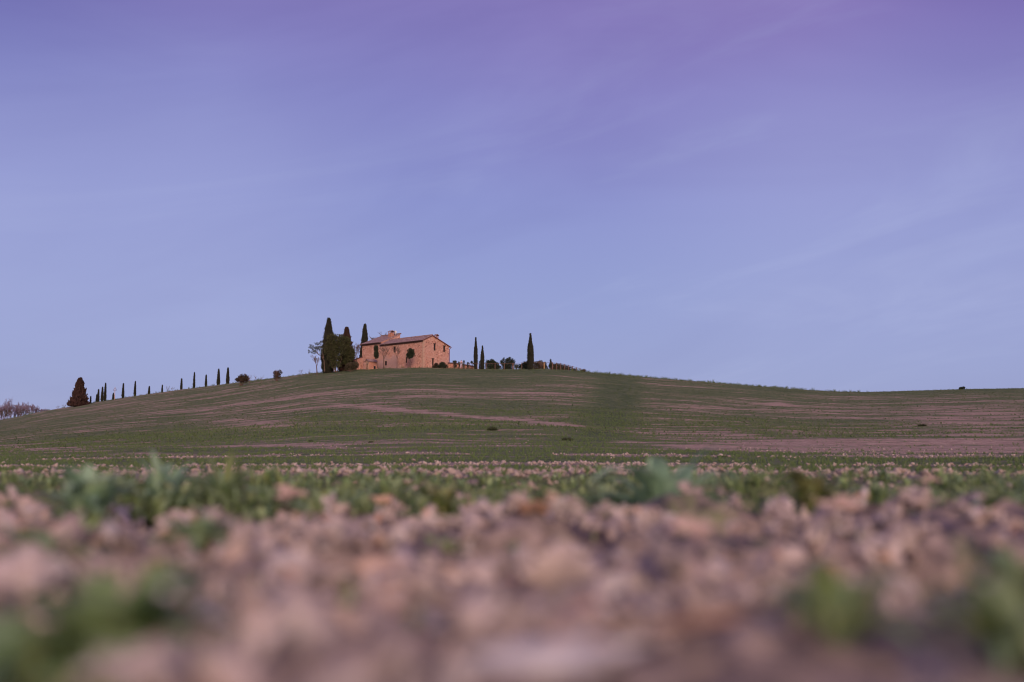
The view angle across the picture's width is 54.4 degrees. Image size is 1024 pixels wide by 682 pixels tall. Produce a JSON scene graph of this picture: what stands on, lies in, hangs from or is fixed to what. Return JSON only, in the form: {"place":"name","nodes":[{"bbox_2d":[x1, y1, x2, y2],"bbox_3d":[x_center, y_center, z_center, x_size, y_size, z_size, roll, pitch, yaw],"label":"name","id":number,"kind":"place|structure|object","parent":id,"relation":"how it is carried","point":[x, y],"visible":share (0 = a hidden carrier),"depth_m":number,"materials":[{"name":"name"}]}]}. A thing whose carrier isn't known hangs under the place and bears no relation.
{"place":"outdoors","nodes":[
{"label":"outdoors","id":0,"kind":"place"},
{"bbox_2d":[0,367,1023,681],"bbox_3d":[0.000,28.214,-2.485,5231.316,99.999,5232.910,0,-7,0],"label":"ground","id":1,"kind":"structure","parent":0,"point":[750,648],"depth_m":21.74,"materials":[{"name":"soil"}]},
{"bbox_2d":[0,406,6,418],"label":"bare tree","id":2,"kind":"object","parent":1,"relation":"on","point":[1,408],"visible":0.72,"depth_m":327.38,"materials":[{"name":"plant"}]},
{"bbox_2d":[0,408,12,419],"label":"undergrowth","id":3,"kind":"object","parent":1,"relation":"on","point":[6,412],"visible":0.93,"depth_m":321.46,"materials":[{"name":"brown plant"}]},
{"bbox_2d":[5,399,15,417],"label":"bare tree","id":4,"kind":"object","parent":1,"relation":"on","point":[10,408],"visible":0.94,"depth_m":330.57,"materials":[{"name":"plant"}]},
{"bbox_2d":[13,402,24,413],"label":"bare tree","id":5,"kind":"object","parent":1,"relation":"on","point":[20,407],"visible":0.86,"depth_m":333.45,"materials":[{"name":"brown plant"}]},
{"bbox_2d":[17,408,29,415],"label":"undergrowth","id":6,"kind":"object","parent":1,"relation":"on","point":[23,412],"visible":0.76,"depth_m":321.31,"materials":[{"name":"brown plant"}]},
{"bbox_2d":[22,404,33,412],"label":"bare tree","id":7,"kind":"object","parent":1,"relation":"on","point":[27,407],"visible":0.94,"depth_m":329.27,"materials":[{"name":"plant"}]},
{"bbox_2d":[0,612,94,681],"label":"leafy weed","id":8,"kind":"object","parent":1,"relation":"on","point":[36,659],"visible":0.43,"depth_m":0.80,"materials":[{"name":"green plant"}]},
{"bbox_2d":[0,522,129,562],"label":"leafy weed","id":9,"kind":"object","parent":1,"relation":"on","point":[44,538],"visible":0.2,"depth_m":1.53,"materials":[{"name":"green plant"}]},
{"bbox_2d":[67,377,89,406],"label":"conifer tree","id":10,"kind":"object","parent":1,"relation":"on","point":[79,397],"visible":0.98,"depth_m":245.04,"materials":[{"name":"brown plant"}]},
{"bbox_2d":[34,465,150,531],"bbox_3d":[-1.060,0.399,2.497,0.266,0.177,0.412,3,-7,-25],"label":"leafy weed","id":11,"kind":"object","parent":1,"relation":"on","point":[92,494],"visible":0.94,"depth_m":2.44,"materials":[{"name":"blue plant"}]},
{"bbox_2d":[97,389,99,401],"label":"cypress tree","id":12,"kind":"object","parent":1,"relation":"on","point":[98,396],"visible":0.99,"depth_m":257.42,"materials":[{"name":"green plant"}]},
{"bbox_2d":[100,387,103,400],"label":"cypress tree","id":13,"kind":"object","parent":1,"relation":"on","point":[102,394],"visible":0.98,"depth_m":257.05,"materials":[{"name":"green plant"}]},
{"bbox_2d":[103,383,106,400],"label":"cypress tree","id":14,"kind":"object","parent":1,"relation":"on","point":[105,395],"visible":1,"depth_m":256.83,"materials":[{"name":"green plant"}]},
{"bbox_2d":[0,558,237,681],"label":"leafy weed","id":15,"kind":"object","parent":1,"relation":"on","point":[100,617],"visible":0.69,"depth_m":0.83,"materials":[{"name":"green plant"}]},
{"bbox_2d":[121,383,124,397],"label":"cypress tree","id":16,"kind":"object","parent":1,"relation":"on","point":[123,393],"visible":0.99,"depth_m":255.30,"materials":[{"name":"green plant"}]},
{"bbox_2d":[24,600,254,681],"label":"leafy weed","id":17,"kind":"object","parent":1,"relation":"on","point":[69,676],"visible":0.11,"depth_m":0.76,"materials":[{"name":"green plant"}]},
{"bbox_2d":[119,449,246,514],"bbox_3d":[-1.065,0.466,3.190,0.446,0.237,0.380,6,-9,-44],"label":"leafy weed","id":18,"kind":"object","parent":1,"relation":"on","point":[162,474],"visible":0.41,"depth_m":3.13,"materials":[{"name":"green plant"}]},
{"bbox_2d":[139,512,238,550],"bbox_3d":[-0.538,0.334,1.731,0.189,0.078,0.156,-5,-8,37],"label":"leafy weed","id":19,"kind":"object","parent":1,"relation":"on","point":[200,532],"visible":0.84,"depth_m":1.71,"materials":[{"name":"green plant"}]},
{"bbox_2d":[193,372,195,387],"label":"cypress tree","id":20,"kind":"object","parent":1,"relation":"on","point":[194,375],"visible":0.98,"depth_m":249.10,"materials":[{"name":"green plant"}]},
{"bbox_2d":[216,369,220,384],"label":"cypress tree","id":21,"kind":"object","parent":1,"relation":"on","point":[218,379],"visible":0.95,"depth_m":246.12,"materials":[{"name":"green plant"}]},
{"bbox_2d":[226,367,229,383],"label":"cypress tree","id":22,"kind":"object","parent":1,"relation":"on","point":[227,378],"visible":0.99,"depth_m":244.06,"materials":[{"name":"green plant"}]},
{"bbox_2d":[188,451,276,506],"bbox_3d":[-0.932,0.475,3.298,0.353,0.216,0.436,0,-7,0],"label":"leafy weed","id":23,"kind":"object","parent":1,"relation":"on","point":[236,476],"visible":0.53,"depth_m":3.24,"materials":[{"name":"green plant"}]},
{"bbox_2d":[235,374,249,385],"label":"red bush","id":24,"kind":"object","parent":1,"relation":"on","point":[241,379],"visible":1,"depth_m":216.17,"materials":[{"name":"brown plant"}]},
{"bbox_2d":[273,370,282,380],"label":"spiky bush","id":25,"kind":"object","parent":1,"relation":"on","point":[277,376],"visible":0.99,"depth_m":212.84,"materials":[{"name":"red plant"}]},
{"bbox_2d":[274,485,308,498],"bbox_3d":[-0.568,0.389,2.567,0.088,0.037,0.037,0,-7,0],"label":"clay clod","id":26,"kind":"object","parent":1,"relation":"on","point":[286,491],"visible":1,"depth_m":2.56,"materials":[{"name":"beige soil"}]},
{"bbox_2d":[252,486,373,521],"bbox_3d":[-0.586,0.584,3.124,0.597,0.260,0.754,0,-7,0],"label":"leafy weed","id":27,"kind":"object","parent":1,"relation":"on","point":[316,505],"visible":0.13,"depth_m":3.10,"materials":[{"name":"green plant"}]},
{"bbox_2d":[312,355,319,374],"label":"bare tree","id":28,"kind":"object","parent":1,"relation":"on","point":[316,362],"visible":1,"depth_m":210.64,"materials":[{"name":"grey plant"}]},
{"bbox_2d":[308,340,324,371],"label":"grey olive tree","id":29,"kind":"object","parent":1,"relation":"on","point":[318,348],"visible":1,"depth_m":213.14,"materials":[{"name":"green plant"}]},
{"bbox_2d":[320,317,333,372],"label":"cypress tree","id":30,"kind":"object","parent":1,"relation":"on","point":[327,331],"visible":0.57,"depth_m":214.50,"materials":[{"name":"green plant"}]},
{"bbox_2d":[324,333,346,371],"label":"evergreen tree","id":31,"kind":"object","parent":1,"relation":"on","point":[333,348],"visible":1,"depth_m":211.66,"materials":[{"name":"green plant"}]},
{"bbox_2d":[338,327,355,370],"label":"cypress tree","id":32,"kind":"object","parent":1,"relation":"on","point":[346,333],"visible":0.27,"depth_m":217.98,"materials":[{"name":"green plant"}]},
{"bbox_2d":[341,336,355,370],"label":"evergreen tree","id":33,"kind":"object","parent":1,"relation":"on","point":[348,356],"visible":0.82,"depth_m":214.31,"materials":[{"name":"green plant"}]},
{"bbox_2d":[344,361,358,371],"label":"brown bush","id":34,"kind":"object","parent":1,"relation":"on","point":[350,366],"visible":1,"depth_m":209.28,"materials":[{"name":"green plant"}]},
{"bbox_2d":[352,344,361,369],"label":"bare tree","id":35,"kind":"object","parent":1,"relation":"on","point":[356,348],"visible":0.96,"depth_m":219.95,"materials":[{"name":"grey plant"}]},
{"bbox_2d":[353,357,362,369],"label":"garden wall","id":36,"kind":"structure","parent":1,"relation":"on","point":[360,361],"depth_m":223.18,"materials":[{"name":"stone"}]},
{"bbox_2d":[359,323,367,356],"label":"cypress tree","id":37,"kind":"object","parent":1,"relation":"on","point":[364,338],"visible":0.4,"depth_m":237.29,"materials":[{"name":"green plant"}]},
{"bbox_2d":[364,359,377,369],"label":"bread oven","id":38,"kind":"object","parent":1,"relation":"on","point":[371,363],"visible":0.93,"depth_m":214.49,"materials":[{"name":"beige stone"}]},
{"bbox_2d":[373,345,378,367],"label":"clipped tree","id":39,"kind":"object","parent":1,"relation":"on","point":[376,353],"visible":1,"depth_m":211.48,"materials":[{"name":"green plant"}]},
{"bbox_2d":[379,343,389,368],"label":"bare tree","id":40,"kind":"object","parent":1,"relation":"on","point":[387,350],"visible":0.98,"depth_m":211.28,"materials":[{"name":"brown plant"}]},
{"bbox_2d":[355,473,420,509],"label":"leafy weed","id":41,"kind":"object","parent":1,"relation":"on","point":[394,489],"visible":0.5,"depth_m":3.34,"materials":[{"name":"green plant"}]},
{"bbox_2d":[359,590,417,605],"bbox_3d":[-0.103,0.215,0.831,0.048,0.014,0.018,1,-7,-13],"label":"clay clod","id":42,"kind":"object","parent":1,"relation":"on","point":[379,597],"visible":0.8,"depth_m":0.83,"materials":[{"name":"brown soil"}]},
{"bbox_2d":[392,345,399,357],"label":"bare tree","id":43,"kind":"object","parent":1,"relation":"on","point":[397,350],"visible":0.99,"depth_m":211.41,"materials":[{"name":"brown plant"}]},
{"bbox_2d":[361,330,451,368],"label":"farmhouse","id":44,"kind":"object","parent":1,"relation":"on","point":[431,350],"visible":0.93,"depth_m":217.69,"materials":[{"name":"stone"}]},
{"bbox_2d":[406,348,414,366],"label":"clipped tree","id":45,"kind":"object","parent":1,"relation":"on","point":[410,354],"visible":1,"depth_m":210.34,"materials":[{"name":"green plant"}]},
{"bbox_2d":[404,479,470,515],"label":"leafy weed","id":46,"kind":"object","parent":1,"relation":"on","point":[441,500],"visible":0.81,"depth_m":3.13,"materials":[{"name":"green plant"}]},
{"bbox_2d":[436,362,447,367],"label":"green bush","id":47,"kind":"object","parent":1,"relation":"on","point":[442,365],"visible":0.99,"depth_m":209.53,"materials":[{"name":"green plant"}]},
{"bbox_2d":[417,535,490,557],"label":"leafy weed","id":48,"kind":"object","parent":1,"relation":"on","point":[447,545],"visible":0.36,"depth_m":1.86,"materials":[{"name":"green plant"}]},
{"bbox_2d":[448,362,473,368],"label":"terrace wall","id":49,"kind":"structure","parent":1,"relation":"on","point":[450,364],"depth_m":218.34,"materials":[{"name":"beige stone"}]},
{"bbox_2d":[474,337,477,368],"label":"cypress tree","id":50,"kind":"object","parent":1,"relation":"on","point":[475,354],"visible":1,"depth_m":210.85,"materials":[{"name":"green plant"}]},
{"bbox_2d":[480,345,484,368],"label":"cypress tree","id":51,"kind":"object","parent":1,"relation":"on","point":[482,359],"visible":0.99,"depth_m":210.25,"materials":[{"name":"green plant"}]},
{"bbox_2d":[486,426,497,430],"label":"grass tussock","id":52,"kind":"object","parent":1,"relation":"on","point":[490,428],"depth_m":60.03,"materials":[{"name":"green plant"}]},
{"bbox_2d":[485,359,500,368],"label":"dark bush","id":53,"kind":"object","parent":1,"relation":"on","point":[491,366],"visible":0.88,"depth_m":216.50,"materials":[{"name":"green plant"}]},
{"bbox_2d":[1,366,1013,419],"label":"crest grass","id":54,"kind":"structure","parent":1,"relation":"on","point":[663,378],"depth_m":205.45,"materials":[{"name":"green plant"}]},
{"bbox_2d":[500,357,514,368],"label":"dark bush","id":55,"kind":"object","parent":1,"relation":"on","point":[507,366],"visible":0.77,"depth_m":217.09,"materials":[{"name":"green plant"}]},
{"bbox_2d":[0,481,1023,681],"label":"soil clods","id":56,"kind":"object","parent":1,"relation":"on","point":[283,613],"visible":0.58,"depth_m":1.29,"materials":[{"name":"brown soil"}]},
{"bbox_2d":[0,407,1023,513],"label":"grass","id":57,"kind":"structure","parent":1,"relation":"on","point":[738,489],"depth_m":28.32,"materials":[{"name":"green plant"}]},
{"bbox_2d":[0,423,1023,526],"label":"clod rows","id":58,"kind":"object","parent":1,"relation":"on","point":[393,508],"visible":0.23,"depth_m":9.97,"materials":[{"name":"brown soil"}]},
{"bbox_2d":[0,462,1023,636],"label":"ground weeds","id":59,"kind":"object","parent":1,"relation":"on","point":[176,498],"visible":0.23,"depth_m":3.97,"materials":[{"name":"green plant"}]},
{"bbox_2d":[462,362,580,369],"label":"rail fence","id":60,"kind":"object","parent":1,"relation":"on","point":[521,365],"visible":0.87,"depth_m":210.24,"materials":[{"name":"red wood"}]},
{"bbox_2d":[518,361,527,368],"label":"dark hedge","id":61,"kind":"object","parent":1,"relation":"on","point":[524,364],"visible":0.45,"depth_m":216.51,"materials":[{"name":"green plant"}]},
{"bbox_2d":[25,485,1023,681],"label":"straw","id":62,"kind":"object","parent":1,"relation":"on","point":[947,666],"visible":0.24,"depth_m":0.91,"materials":[{"name":"beige plant"}]},
{"bbox_2d":[527,333,533,369],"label":"cypress tree","id":63,"kind":"object","parent":1,"relation":"on","point":[530,356],"visible":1,"depth_m":209.23,"materials":[{"name":"green plant"}]},
{"bbox_2d":[515,500,549,513],"bbox_3d":[0.049,0.379,2.274,0.089,0.031,0.063,0,-7,0],"label":"clay clod","id":64,"kind":"object","parent":1,"relation":"on","point":[532,506],"visible":0.98,"depth_m":2.26,"materials":[{"name":"brown soil"}]},
{"bbox_2d":[533,360,547,368],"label":"dark hedge","id":65,"kind":"object","parent":1,"relation":"on","point":[538,365],"visible":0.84,"depth_m":216.57,"materials":[{"name":"brown plant"}]},
{"bbox_2d":[465,640,659,673],"bbox_3d":[0.029,0.210,0.666,0.114,0.020,0.090,-4,-8,31],"label":"stone","id":66,"kind":"object","parent":1,"relation":"on","point":[547,657],"visible":0.94,"depth_m":0.65,"materials":[{"name":"stone"}]},
{"bbox_2d":[551,363,575,370],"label":"dark hedge","id":67,"kind":"object","parent":1,"relation":"on","point":[562,367],"visible":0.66,"depth_m":215.91,"materials":[{"name":"brown plant"}]},
{"bbox_2d":[561,437,574,440],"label":"grass tussock","id":68,"kind":"object","parent":1,"relation":"on","point":[565,438],"depth_m":46.85,"materials":[{"name":"green plant"}]},
{"bbox_2d":[576,476,633,514],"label":"leafy weed","id":69,"kind":"object","parent":1,"relation":"on","point":[602,488],"visible":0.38,"depth_m":3.26,"materials":[{"name":"green plant"}]},
{"bbox_2d":[575,613,637,620],"bbox_3d":[0.074,0.227,0.817,0.058,0.008,0.022,0,-7,0],"label":"clay clod","id":70,"kind":"object","parent":1,"relation":"on","point":[621,616],"visible":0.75,"depth_m":0.81,"materials":[{"name":"brown soil"}]},
{"bbox_2d":[580,446,745,514],"bbox_3d":[0.477,0.509,3.034,0.696,0.374,0.701,5,-8,-38],"label":"leafy weed","id":71,"kind":"object","parent":1,"relation":"on","point":[655,477],"visible":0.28,"depth_m":3.02,"materials":[{"name":"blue plant"}]},
{"bbox_2d":[663,516,714,539],"bbox_3d":[0.263,0.278,1.480,0.080,0.034,0.044,0,-7,0],"label":"clay clod","id":72,"kind":"object","parent":1,"relation":"on","point":[694,528],"visible":1,"depth_m":1.47,"materials":[{"name":"beige soil"}]},
{"bbox_2d":[643,610,745,631],"bbox_3d":[0.142,0.219,0.782,0.080,0.016,0.029,1,-7,-9],"label":"clay clod","id":73,"kind":"object","parent":1,"relation":"on","point":[691,621],"visible":1,"depth_m":0.78,"materials":[{"name":"brown soil"}]},
{"bbox_2d":[777,468,880,514],"bbox_3d":[0.891,0.455,2.971,0.237,0.152,0.389,2,-7,-16],"label":"leafy weed","id":74,"kind":"object","parent":1,"relation":"on","point":[810,492],"visible":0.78,"depth_m":2.93,"materials":[{"name":"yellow plant"}]},
{"bbox_2d":[816,495,863,509],"bbox_3d":[0.647,0.320,1.968,0.096,0.031,0.027,1,-7,-9],"label":"clay clod","id":75,"kind":"object","parent":1,"relation":"on","point":[844,502],"visible":1,"depth_m":1.96,"materials":[{"name":"beige soil"}]},
{"bbox_2d":[753,560,980,650],"bbox_3d":[0.302,0.242,0.915,0.190,0.090,0.252,0,-7,0],"label":"leafy weed","id":76,"kind":"object","parent":1,"relation":"on","point":[830,600],"visible":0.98,"depth_m":0.88,"materials":[{"name":"green plant"}]},
{"bbox_2d":[826,567,1023,680],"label":"leafy weed","id":77,"kind":"object","parent":1,"relation":"on","point":[997,613],"visible":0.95,"depth_m":0.87,"materials":[{"name":"green plant"}]},
{"bbox_2d":[921,475,941,482],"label":"clay clod","id":78,"kind":"object","parent":1,"relation":"on","point":[933,479],"visible":1,"depth_m":2.97,"materials":[{"name":"brown soil"}]},
{"bbox_2d":[936,543,1023,601],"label":"leafy weed","id":79,"kind":"object","parent":1,"relation":"on","point":[999,558],"visible":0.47,"depth_m":1.28,"materials":[{"name":"green plant"}]},
{"bbox_2d":[961,486,1023,513],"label":"leafy weed","id":80,"kind":"object","parent":1,"relation":"on","point":[995,497],"visible":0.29,"depth_m":2.55,"materials":[{"name":"green plant"}]},
{"bbox_2d":[0,0,1023,419],"label":"sky","id":81,"kind":"structure","parent":0,"point":[821,195],"materials":[{"name":"blue"}]},
{"bbox_2d":[846,484,883,503],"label":"leafy weed","id":82,"kind":"object","parent":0,"point":[870,499],"visible":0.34,"depth_m":3.34,"materials":[{"name":"green plant"}]}
]}

